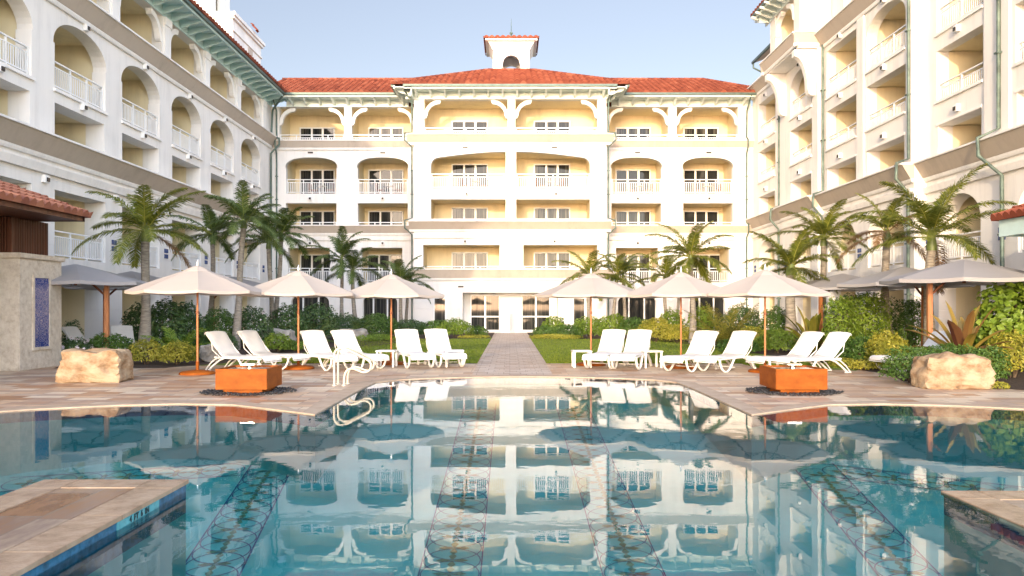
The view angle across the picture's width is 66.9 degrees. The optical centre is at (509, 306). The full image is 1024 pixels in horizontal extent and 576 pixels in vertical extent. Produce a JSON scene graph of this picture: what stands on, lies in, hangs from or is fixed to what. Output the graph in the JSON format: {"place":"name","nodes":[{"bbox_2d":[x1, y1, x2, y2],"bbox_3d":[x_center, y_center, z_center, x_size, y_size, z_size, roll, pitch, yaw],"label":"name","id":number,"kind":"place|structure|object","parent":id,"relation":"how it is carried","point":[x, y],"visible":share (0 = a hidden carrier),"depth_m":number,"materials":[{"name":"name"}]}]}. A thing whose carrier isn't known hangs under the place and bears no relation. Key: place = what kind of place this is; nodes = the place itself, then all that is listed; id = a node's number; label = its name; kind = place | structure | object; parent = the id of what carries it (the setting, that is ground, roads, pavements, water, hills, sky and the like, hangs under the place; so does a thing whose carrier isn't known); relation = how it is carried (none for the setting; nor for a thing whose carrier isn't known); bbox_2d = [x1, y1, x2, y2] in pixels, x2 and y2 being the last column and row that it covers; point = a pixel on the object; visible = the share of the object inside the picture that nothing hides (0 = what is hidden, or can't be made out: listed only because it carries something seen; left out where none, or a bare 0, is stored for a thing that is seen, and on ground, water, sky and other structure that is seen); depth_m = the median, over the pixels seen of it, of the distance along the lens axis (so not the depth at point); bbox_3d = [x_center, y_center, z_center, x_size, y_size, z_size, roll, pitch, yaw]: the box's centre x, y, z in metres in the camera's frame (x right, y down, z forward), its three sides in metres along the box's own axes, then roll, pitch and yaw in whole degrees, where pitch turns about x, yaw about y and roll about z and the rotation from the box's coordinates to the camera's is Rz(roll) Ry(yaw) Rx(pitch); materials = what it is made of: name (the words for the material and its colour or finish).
{"place":"outdoors","nodes":[
{"label":"outdoors","id":0,"kind":"place"},
{"bbox_2d":[55,332,494,367],"bbox_3d":[-8.700,1.688,36.400,15.400,0.001,30.000,0,0,0],"label":"planting bed","id":1,"kind":"object","parent":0,"point":[160,364],"visible":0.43,"depth_m":28.46,"materials":[{"name":"green plant"}]},
{"bbox_2d":[51,264,146,347],"bbox_3d":[-13.337,0.186,23.800,3.973,3.000,3.973,0,0,-10],"label":"cantilever umbrella","id":2,"kind":"object","parent":1,"relation":"on","point":[75,275],"visible":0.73,"depth_m":23.26,"materials":[{"name":"grey fabric"}]},
{"bbox_2d":[82,332,133,348],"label":"shrub","id":3,"kind":"object","parent":1,"relation":"on","point":[97,340],"visible":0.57,"depth_m":23.74,"materials":[{"name":"green plant"}]},
{"bbox_2d":[121,301,160,342],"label":"shrub","id":4,"kind":"object","parent":1,"relation":"on","point":[135,315],"visible":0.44,"depth_m":28.74,"materials":[{"name":"green plant"}]},
{"bbox_2d":[71,184,212,356],"bbox_3d":[-12.271,-1.182,25.952,4.450,5.808,4.330,0,0,0],"label":"palm tree","id":5,"kind":"object","parent":1,"relation":"on","point":[146,221],"visible":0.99,"depth_m":25.91,"materials":[{"name":"green plant"}]},
{"bbox_2d":[128,339,164,363],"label":"shrub","id":6,"kind":"object","parent":1,"relation":"on","point":[137,349],"visible":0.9,"depth_m":22.72,"materials":[{"name":"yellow plant"}]},
{"bbox_2d":[151,296,192,344],"bbox_3d":[-12.981,0.617,29.276,1.942,2.176,1.450,0,0,0],"label":"shrub","id":7,"kind":"object","parent":1,"relation":"on","point":[177,315],"visible":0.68,"depth_m":29.05,"materials":[{"name":"green plant"}]},
{"bbox_2d":[157,340,195,364],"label":"shrub","id":8,"kind":"object","parent":1,"relation":"on","point":[186,354],"visible":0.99,"depth_m":22.60,"materials":[{"name":"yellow plant"}]},
{"bbox_2d":[166,204,260,330],"bbox_3d":[-12.624,-1.335,33.097,3.758,6.092,3.623,0,0,0],"label":"palm tree","id":9,"kind":"object","parent":1,"relation":"on","point":[210,214],"visible":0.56,"depth_m":32.97,"materials":[{"name":"green plant"}]},
{"bbox_2d":[200,307,241,336],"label":"shrub","id":10,"kind":"object","parent":1,"relation":"on","point":[224,317],"visible":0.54,"depth_m":31.20,"materials":[{"name":"green plant"}]},
{"bbox_2d":[200,180,289,349],"bbox_3d":[-10.608,-1.540,30.459,3.492,6.512,3.527,0,0,0],"label":"palm tree","id":11,"kind":"object","parent":1,"relation":"on","point":[245,216],"visible":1,"depth_m":30.44,"materials":[{"name":"green plant"}]},
{"bbox_2d":[230,304,274,342],"bbox_3d":[-10.640,0.791,32.033,1.917,1.831,1.557,0,0,0],"label":"shrub","id":12,"kind":"object","parent":1,"relation":"on","point":[260,322],"visible":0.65,"depth_m":31.75,"materials":[{"name":"green plant"}]},
{"bbox_2d":[223,211,307,326],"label":"palm tree","id":13,"kind":"object","parent":1,"relation":"on","point":[269,267],"visible":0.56,"depth_m":34.96,"materials":[{"name":"green plant"}]},
{"bbox_2d":[244,207,321,326],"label":"palm tree","id":14,"kind":"object","parent":1,"relation":"on","point":[284,211],"visible":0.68,"depth_m":35.38,"materials":[{"name":"green plant"}]},
{"bbox_2d":[267,302,312,339],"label":"shrub","id":15,"kind":"object","parent":1,"relation":"on","point":[289,315],"visible":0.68,"depth_m":34.63,"materials":[{"name":"green plant"}]},
{"bbox_2d":[293,302,341,336],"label":"shrub","id":16,"kind":"object","parent":1,"relation":"on","point":[321,311],"visible":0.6,"depth_m":37.64,"materials":[{"name":"green plant"}]},
{"bbox_2d":[303,226,377,324],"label":"palm tree","id":17,"kind":"object","parent":1,"relation":"on","point":[343,247],"visible":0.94,"depth_m":42.69,"materials":[{"name":"green plant"}]},
{"bbox_2d":[322,247,386,316],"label":"palm tree","id":18,"kind":"object","parent":1,"relation":"on","point":[353,265],"visible":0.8,"depth_m":43.97,"materials":[{"name":"green plant"}]},
{"bbox_2d":[357,313,398,334],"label":"shrub","id":19,"kind":"object","parent":1,"relation":"on","point":[379,321],"visible":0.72,"depth_m":42.04,"materials":[{"name":"green plant"}]},
{"bbox_2d":[363,255,433,326],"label":"palm tree","id":20,"kind":"object","parent":1,"relation":"on","point":[399,270],"visible":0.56,"depth_m":44.98,"materials":[{"name":"green plant"}]},
{"bbox_2d":[194,338,491,365],"bbox_3d":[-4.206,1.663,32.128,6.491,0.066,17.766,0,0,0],"label":"lawn grass","id":21,"kind":"structure","parent":0,"point":[473,356],"depth_m":29.95,"materials":[{"name":"green plant"}]},
{"bbox_2d":[230,0,769,106],"label":"sky","id":22,"kind":"structure","parent":0,"point":[719,40],"materials":[{"name":"blue"}]},
{"bbox_2d":[0,399,1023,575],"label":"pool floor","id":23,"kind":"structure","parent":0,"point":[524,487],"depth_m":11.37,"materials":[{"name":"blue tile"}]},
{"bbox_2d":[0,479,188,575],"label":"pool ledge","id":24,"kind":"object","parent":23,"relation":"on","point":[93,527],"visible":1,"depth_m":6.19,"materials":[{"name":"beige stone"}]},
{"bbox_2d":[0,393,1023,483],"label":"pool wall","id":25,"kind":"structure","parent":23,"relation":"on","point":[752,455],"depth_m":13.33,"materials":[{"name":"teal paint"}]},
{"bbox_2d":[0,395,1023,426],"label":"pool waterline tiles","id":26,"kind":"object","parent":25,"relation":"attached to","point":[335,409],"visible":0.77,"depth_m":13.31,"materials":[{"name":"beige tile"}]},
{"bbox_2d":[941,491,1023,575],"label":"pool ledge","id":27,"kind":"object","parent":23,"relation":"on","point":[983,533],"visible":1,"depth_m":6.68,"materials":[{"name":"beige stone"}]},
{"bbox_2d":[0,333,1023,411],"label":"pool deck","id":28,"kind":"structure","parent":0,"point":[34,387],"depth_m":16.58,"materials":[{"name":"stone"}]},
{"bbox_2d":[0,180,93,370],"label":"poolside pavilion","id":29,"kind":"structure","parent":28,"relation":"on","point":[30,314],"depth_m":20.81,"materials":[{"name":"beige stone"}]},
{"bbox_2d":[55,348,133,382],"bbox_3d":[-9.465,1.316,17.683,1.457,0.764,0.950,0,0,0],"label":"boulder","id":30,"kind":"object","parent":28,"relation":"on","point":[96,365],"visible":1,"depth_m":17.32,"materials":[{"name":"beige stone"}]},
{"bbox_2d":[124,259,261,375],"bbox_3d":[-7.896,0.244,19.600,3.067,2.900,3.067,0,0,0],"label":"patio umbrella","id":31,"kind":"object","parent":28,"relation":"on","point":[197,280],"visible":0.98,"depth_m":18.92,"materials":[{"name":"beige fabric"}]},
{"bbox_2d":[204,331,281,369],"bbox_3d":[-7.043,1.170,20.470,1.982,1.055,0.748,0,0,22],"label":"sun lounger","id":32,"kind":"object","parent":28,"relation":"on","point":[221,342],"visible":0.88,"depth_m":20.46,"materials":[{"name":"white plastic"}]},
{"bbox_2d":[215,363,281,392],"bbox_3d":[-5.200,1.415,15.500,1.000,0.570,1.000,0,0,0],"label":"fire fountain","id":33,"kind":"object","parent":28,"relation":"on","point":[248,378],"visible":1,"depth_m":15.00,"materials":[{"name":"orange metal"}]},
{"bbox_2d":[236,330,308,369],"bbox_3d":[-6.486,1.170,21.259,1.982,1.055,0.748,0,0,24],"label":"sun lounger","id":34,"kind":"object","parent":28,"relation":"on","point":[253,342],"visible":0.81,"depth_m":21.32,"materials":[{"name":"white plastic"}]},
{"bbox_2d":[236,265,354,369],"bbox_3d":[-5.807,0.266,21.300,3.021,2.856,3.021,0,0,-7],"label":"patio umbrella","id":35,"kind":"object","parent":28,"relation":"on","point":[299,284],"visible":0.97,"depth_m":20.60,"materials":[{"name":"beige fabric"}]},
{"bbox_2d":[300,330,357,370],"bbox_3d":[-4.931,1.170,21.042,0.748,1.055,1.982,0,0,-42],"label":"sun lounger","id":36,"kind":"object","parent":28,"relation":"on","point":[316,344],"visible":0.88,"depth_m":21.34,"materials":[{"name":"white plastic"}]},
{"bbox_2d":[330,330,388,369],"bbox_3d":[-4.149,1.170,21.342,0.748,1.055,1.982,0,0,-42],"label":"sun lounger","id":37,"kind":"object","parent":28,"relation":"on","point":[341,338],"visible":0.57,"depth_m":21.73,"materials":[{"name":"white plastic"}]},
{"bbox_2d":[341,269,444,364],"bbox_3d":[-3.515,0.280,23.000,2.990,2.828,2.990,0,0,-14],"label":"patio umbrella","id":38,"kind":"object","parent":28,"relation":"on","point":[390,286],"visible":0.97,"depth_m":22.23,"materials":[{"name":"beige fabric"}]},
{"bbox_2d":[394,329,435,368],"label":"sun lounger","id":39,"kind":"object","parent":28,"relation":"on","point":[408,344],"visible":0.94,"depth_m":22.32,"materials":[{"name":"white plastic"}]},
{"bbox_2d":[423,329,466,367],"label":"sun lounger","id":40,"kind":"object","parent":28,"relation":"on","point":[437,342],"visible":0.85,"depth_m":22.65,"materials":[{"name":"white plastic"}]},
{"bbox_2d":[0,375,1023,415],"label":"pool coping","id":41,"kind":"object","parent":28,"relation":"on","point":[318,407],"visible":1,"depth_m":13.61,"materials":[{"name":"stone"}]},
{"bbox_2d":[271,25,756,332],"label":"hotel main wing","id":42,"kind":"structure","parent":28,"relation":"on","point":[510,234],"depth_m":53.50,"materials":[{"name":"white paint"}]},
{"bbox_2d":[300,254,329,281],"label":"window","id":43,"kind":"structure","parent":42,"relation":"in","point":[304,263],"depth_m":56.07,"materials":[{"name":"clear glass"}]},
{"bbox_2d":[300,169,334,193],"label":"window","id":44,"kind":"structure","parent":42,"relation":"in","point":[304,173],"depth_m":56.07,"materials":[{"name":"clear glass"}]},
{"bbox_2d":[363,298,396,329],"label":"door","id":45,"kind":"structure","parent":42,"relation":"in","point":[371,305],"depth_m":53.78,"materials":[{"name":"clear glass"}]},
{"bbox_2d":[368,169,403,193],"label":"window","id":46,"kind":"structure","parent":42,"relation":"in","point":[372,173],"depth_m":56.07,"materials":[{"name":"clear glass"}]},
{"bbox_2d":[368,211,403,224],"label":"window","id":47,"kind":"structure","parent":42,"relation":"in","point":[373,216],"depth_m":56.07,"materials":[{"name":"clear glass"}]},
{"bbox_2d":[451,164,487,188],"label":"window","id":48,"kind":"structure","parent":42,"relation":"in","point":[455,168],"depth_m":54.07,"materials":[{"name":"clear glass"}]},
{"bbox_2d":[451,207,487,218],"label":"window","id":49,"kind":"structure","parent":42,"relation":"in","point":[456,212],"depth_m":54.07,"materials":[{"name":"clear glass"}]},
{"bbox_2d":[451,252,487,267],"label":"window","id":50,"kind":"structure","parent":42,"relation":"in","point":[457,258],"depth_m":54.07,"materials":[{"name":"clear glass"}]},
{"bbox_2d":[470,295,499,330],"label":"door","id":51,"kind":"structure","parent":42,"relation":"in","point":[484,309],"depth_m":52.97,"materials":[{"name":"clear glass"}]},
{"bbox_2d":[521,295,550,330],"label":"door","id":52,"kind":"structure","parent":42,"relation":"in","point":[534,310],"depth_m":52.97,"materials":[{"name":"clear glass"}]},
{"bbox_2d":[534,164,569,188],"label":"window","id":53,"kind":"structure","parent":42,"relation":"in","point":[538,168],"depth_m":54.07,"materials":[{"name":"clear glass"}]},
{"bbox_2d":[534,207,569,218],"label":"window","id":54,"kind":"structure","parent":42,"relation":"in","point":[539,212],"depth_m":54.07,"materials":[{"name":"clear glass"}]},
{"bbox_2d":[534,252,569,267],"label":"window","id":55,"kind":"structure","parent":42,"relation":"in","point":[540,258],"depth_m":54.07,"materials":[{"name":"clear glass"}]},
{"bbox_2d":[615,169,650,193],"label":"window","id":56,"kind":"structure","parent":42,"relation":"in","point":[619,173],"depth_m":56.07,"materials":[{"name":"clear glass"}]},
{"bbox_2d":[615,211,650,224],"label":"window","id":57,"kind":"structure","parent":42,"relation":"in","point":[620,216],"depth_m":56.07,"materials":[{"name":"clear glass"}]},
{"bbox_2d":[618,298,655,328],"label":"door","id":58,"kind":"structure","parent":42,"relation":"in","point":[643,308],"depth_m":53.78,"materials":[{"name":"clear glass"}]},
{"bbox_2d":[683,169,718,193],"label":"window","id":59,"kind":"structure","parent":42,"relation":"in","point":[687,173],"depth_m":56.07,"materials":[{"name":"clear glass"}]},
{"bbox_2d":[683,211,718,224],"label":"window","id":60,"kind":"structure","parent":42,"relation":"in","point":[688,216],"depth_m":56.07,"materials":[{"name":"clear glass"}]},
{"bbox_2d":[535,268,643,365],"bbox_3d":[2.367,0.273,22.600,3.006,2.842,3.006,0,0,-21],"label":"patio umbrella","id":61,"kind":"object","parent":28,"relation":"on","point":[590,285],"visible":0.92,"depth_m":21.83,"materials":[{"name":"beige fabric"}]},
{"bbox_2d":[582,329,626,368],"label":"sun lounger","id":62,"kind":"object","parent":28,"relation":"on","point":[611,341],"visible":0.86,"depth_m":22.14,"materials":[{"name":"white plastic"}]},
{"bbox_2d":[609,329,652,369],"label":"sun lounger","id":63,"kind":"object","parent":28,"relation":"on","point":[637,340],"visible":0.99,"depth_m":21.93,"materials":[{"name":"white plastic"}]},
{"bbox_2d":[625,267,731,368],"bbox_3d":[4.768,0.280,21.600,2.991,2.828,2.991,0,0,-28],"label":"patio umbrella","id":64,"kind":"object","parent":28,"relation":"on","point":[680,284],"visible":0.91,"depth_m":20.89,"materials":[{"name":"beige fabric"}]},
{"bbox_2d":[659,330,718,372],"bbox_3d":[4.795,1.170,20.642,0.748,1.055,1.982,0,0,42],"label":"sun lounger","id":65,"kind":"object","parent":28,"relation":"on","point":[702,342],"visible":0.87,"depth_m":20.96,"materials":[{"name":"white plastic"}]},
{"bbox_2d":[693,331,756,372],"bbox_3d":[5.726,1.170,20.567,1.982,1.055,0.748,0,0,-42],"label":"sun lounger","id":66,"kind":"object","parent":28,"relation":"on","point":[739,344],"visible":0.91,"depth_m":20.79,"materials":[{"name":"white plastic"}]},
{"bbox_2d":[704,264,830,372],"bbox_3d":[6.651,0.280,20.200,2.991,2.828,2.990,0,0,-35],"label":"patio umbrella","id":67,"kind":"object","parent":28,"relation":"on","point":[764,283],"visible":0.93,"depth_m":19.42,"materials":[{"name":"beige fabric"}]},
{"bbox_2d":[746,331,823,368],"bbox_3d":[7.166,1.170,20.170,1.982,1.055,0.748,0,0,-22],"label":"sun lounger","id":68,"kind":"object","parent":28,"relation":"on","point":[806,343],"visible":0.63,"depth_m":20.21,"materials":[{"name":"white plastic"}]},
{"bbox_2d":[759,363,827,392],"bbox_3d":[5.650,1.415,15.500,1.000,0.570,1.000,0,0,0],"label":"fire fountain","id":69,"kind":"object","parent":28,"relation":"on","point":[792,377],"visible":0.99,"depth_m":15.00,"materials":[{"name":"orange metal"}]},
{"bbox_2d":[771,332,851,372],"bbox_3d":[7.730,1.170,19.881,1.982,1.055,0.748,0,0,-20],"label":"sun lounger","id":70,"kind":"object","parent":28,"relation":"on","point":[831,346],"visible":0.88,"depth_m":19.87,"materials":[{"name":"white plastic"}]},
{"bbox_2d":[910,351,995,389],"bbox_3d":[9.355,1.314,16.406,1.518,0.769,0.992,0,0,0],"label":"boulder","id":71,"kind":"object","parent":28,"relation":"on","point":[947,370],"visible":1,"depth_m":16.00,"materials":[{"name":"beige stone"}]},
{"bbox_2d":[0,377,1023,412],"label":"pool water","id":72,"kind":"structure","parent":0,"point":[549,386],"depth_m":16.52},
{"bbox_2d":[472,333,552,374],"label":"garden path","id":73,"kind":"structure","parent":0,"point":[511,354],"depth_m":25.54,"materials":[{"name":"beige stone"}]},
{"bbox_2d":[530,338,857,370],"bbox_3d":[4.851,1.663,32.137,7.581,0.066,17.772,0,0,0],"label":"lawn grass","id":74,"kind":"structure","parent":0,"point":[652,354],"depth_m":30.01,"materials":[{"name":"green plant"}]},
{"bbox_2d":[527,332,1023,389],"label":"planting bed","id":75,"kind":"object","parent":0,"point":[1017,382],"visible":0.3,"depth_m":21.29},
{"bbox_2d":[552,250,624,335],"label":"palm tree","id":76,"kind":"object","parent":75,"relation":"on","point":[593,264],"visible":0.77,"depth_m":44.93,"materials":[{"name":"green plant"}]},
{"bbox_2d":[584,253,652,321],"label":"palm tree","id":77,"kind":"object","parent":75,"relation":"on","point":[618,268],"visible":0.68,"depth_m":45.77,"materials":[{"name":"green plant"}]},
{"bbox_2d":[627,253,694,318],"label":"palm tree","id":78,"kind":"object","parent":75,"relation":"on","point":[666,266],"visible":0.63,"depth_m":46.30,"materials":[{"name":"green plant"}]},
{"bbox_2d":[643,221,733,342],"bbox_3d":[8.269,-1.141,36.082,4.136,5.718,4.024,0,0,12],"label":"palm tree","id":79,"kind":"object","parent":75,"relation":"on","point":[691,243],"visible":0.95,"depth_m":35.88,"materials":[{"name":"green plant"}]},
{"bbox_2d":[675,298,768,343],"bbox_3d":[9.089,0.543,32.856,3.933,2.281,4.178,0,0,26],"label":"plant","id":80,"kind":"object","parent":75,"relation":"on","point":[725,330],"visible":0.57,"depth_m":32.68,"materials":[{"name":"green plant"}]},
{"bbox_2d":[757,305,785,343],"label":"shrub","id":81,"kind":"object","parent":75,"relation":"on","point":[779,320],"visible":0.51,"depth_m":33.75,"materials":[{"name":"green plant"}]},
{"bbox_2d":[755,328,798,352],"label":"shrub","id":82,"kind":"object","parent":75,"relation":"on","point":[778,336],"visible":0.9,"depth_m":28.18,"materials":[{"name":"green plant"}]},
{"bbox_2d":[741,222,842,350],"bbox_3d":[10.965,-0.693,30.039,3.579,4.861,4.009,0,0,0],"label":"palm tree","id":83,"kind":"object","parent":75,"relation":"on","point":[796,250],"visible":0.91,"depth_m":29.84,"materials":[{"name":"green plant"}]},
{"bbox_2d":[782,305,839,351],"bbox_3d":[11.244,0.805,29.071,3.291,1.790,2.558,0,0,-17],"label":"bromeliad plant","id":84,"kind":"object","parent":75,"relation":"on","point":[813,324],"visible":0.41,"depth_m":28.76,"materials":[{"name":"green plant"}]},
{"bbox_2d":[768,199,870,326],"bbox_3d":[12.890,-1.263,31.984,3.823,5.960,4.023,0,0,0],"label":"palm tree","id":85,"kind":"object","parent":75,"relation":"on","point":[826,227],"visible":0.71,"depth_m":31.91,"materials":[{"name":"green plant"}]},
{"bbox_2d":[822,295,861,341],"bbox_3d":[11.111,0.643,26.009,1.236,2.118,1.017,0,0,0],"label":"shrub","id":86,"kind":"object","parent":75,"relation":"on","point":[838,304],"visible":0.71,"depth_m":25.85,"materials":[{"name":"green plant"}]},
{"bbox_2d":[806,274,902,350],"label":"cantilever umbrella","id":87,"kind":"object","parent":75,"relation":"on","point":[830,285],"visible":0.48,"depth_m":29.91,"materials":[{"name":"beige fabric"}]},
{"bbox_2d":[842,333,876,360],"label":"shrub","id":88,"kind":"object","parent":75,"relation":"on","point":[855,346],"visible":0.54,"depth_m":22.68,"materials":[{"name":"green plant"}]},
{"bbox_2d":[848,291,892,344],"bbox_3d":[12.180,0.574,26.211,1.413,2.258,1.178,0,0,0],"label":"shrub","id":89,"kind":"object","parent":75,"relation":"on","point":[869,301],"visible":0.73,"depth_m":25.96,"materials":[{"name":"green plant"}]},
{"bbox_2d":[835,193,925,332],"bbox_3d":[13.363,-1.220,27.665,3.386,5.876,3.501,0,0,0],"label":"palm tree","id":90,"kind":"object","parent":75,"relation":"on","point":[893,206],"visible":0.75,"depth_m":27.48,"materials":[{"name":"green plant"}]},
{"bbox_2d":[863,328,909,359],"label":"shrub","id":91,"kind":"object","parent":75,"relation":"on","point":[869,352],"visible":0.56,"depth_m":21.93,"materials":[{"name":"yellow plant"}]},
{"bbox_2d":[837,267,975,345],"bbox_3d":[12.942,0.186,25.500,3.973,3.000,3.973,0,0,-20],"label":"cantilever umbrella","id":92,"kind":"object","parent":75,"relation":"on","point":[871,281],"visible":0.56,"depth_m":25.21,"materials":[{"name":"white fabric"}]},
{"bbox_2d":[892,296,920,350],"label":"shrub","id":93,"kind":"object","parent":75,"relation":"on","point":[909,336],"visible":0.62,"depth_m":27.25,"materials":[{"name":"green plant"}]},
{"bbox_2d":[877,345,937,382],"bbox_3d":[9.035,1.273,17.392,1.341,0.865,1.075,0,0,0],"label":"shrub","id":94,"kind":"object","parent":75,"relation":"on","point":[897,359],"visible":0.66,"depth_m":17.27,"materials":[{"name":"green plant"}]},
{"bbox_2d":[838,163,1016,345],"bbox_3d":[13.108,-1.309,24.611,5.156,6.062,4.889,0,0,0],"label":"palm tree","id":95,"kind":"object","parent":75,"relation":"on","point":[931,216],"visible":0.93,"depth_m":24.40,"materials":[{"name":"green plant"}]},
{"bbox_2d":[879,260,1023,340],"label":"cantilever umbrella","id":96,"kind":"object","parent":75,"relation":"on","point":[963,272],"visible":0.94,"depth_m":20.83,"materials":[{"name":"white fabric"}]},
{"bbox_2d":[904,300,1014,353],"bbox_3d":[10.815,0.593,18.749,2.272,1.513,2.588,0,0,22],"label":"bromeliad plant","id":97,"kind":"object","parent":75,"relation":"on","point":[962,332],"visible":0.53,"depth_m":18.31,"materials":[{"name":"brown plant"}]},
{"bbox_2d":[968,344,1011,379],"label":"shrub","id":98,"kind":"object","parent":75,"relation":"on","point":[998,366],"visible":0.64,"depth_m":16.91,"materials":[{"name":"green plant"}]},
{"bbox_2d":[972,281,1023,369],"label":"shrub","id":99,"kind":"object","parent":75,"relation":"on","point":[1007,305],"visible":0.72,"depth_m":20.23,"materials":[{"name":"green plant"}]},
{"bbox_2d":[985,329,1023,377],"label":"shrub","id":100,"kind":"object","parent":75,"relation":"on","point":[1017,344],"visible":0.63,"depth_m":18.41,"materials":[{"name":"yellow plant"}]},
{"bbox_2d":[990,204,1023,236],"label":"garden kiosk","id":101,"kind":"object","parent":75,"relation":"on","point":[1011,222],"visible":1,"depth_m":19.94,"materials":[{"name":"paint"}]},
{"label":"ground","id":102,"kind":"structure","parent":0,"visible":0},
{"bbox_2d":[0,0,288,342],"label":"hotel left wing","id":103,"kind":"structure","parent":102,"relation":"on","point":[120,99],"depth_m":34.04,"materials":[{"name":"white paint"}]},
{"bbox_2d":[195,0,264,63],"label":"white tower","id":104,"kind":"structure","parent":103,"relation":"on","point":[239,30],"depth_m":53.19,"materials":[{"name":"beige paint"}]},
{"bbox_2d":[745,0,1023,351],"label":"hotel right wing","id":105,"kind":"structure","parent":102,"relation":"on","point":[923,100],"depth_m":35.83,"materials":[{"name":"white paint"}]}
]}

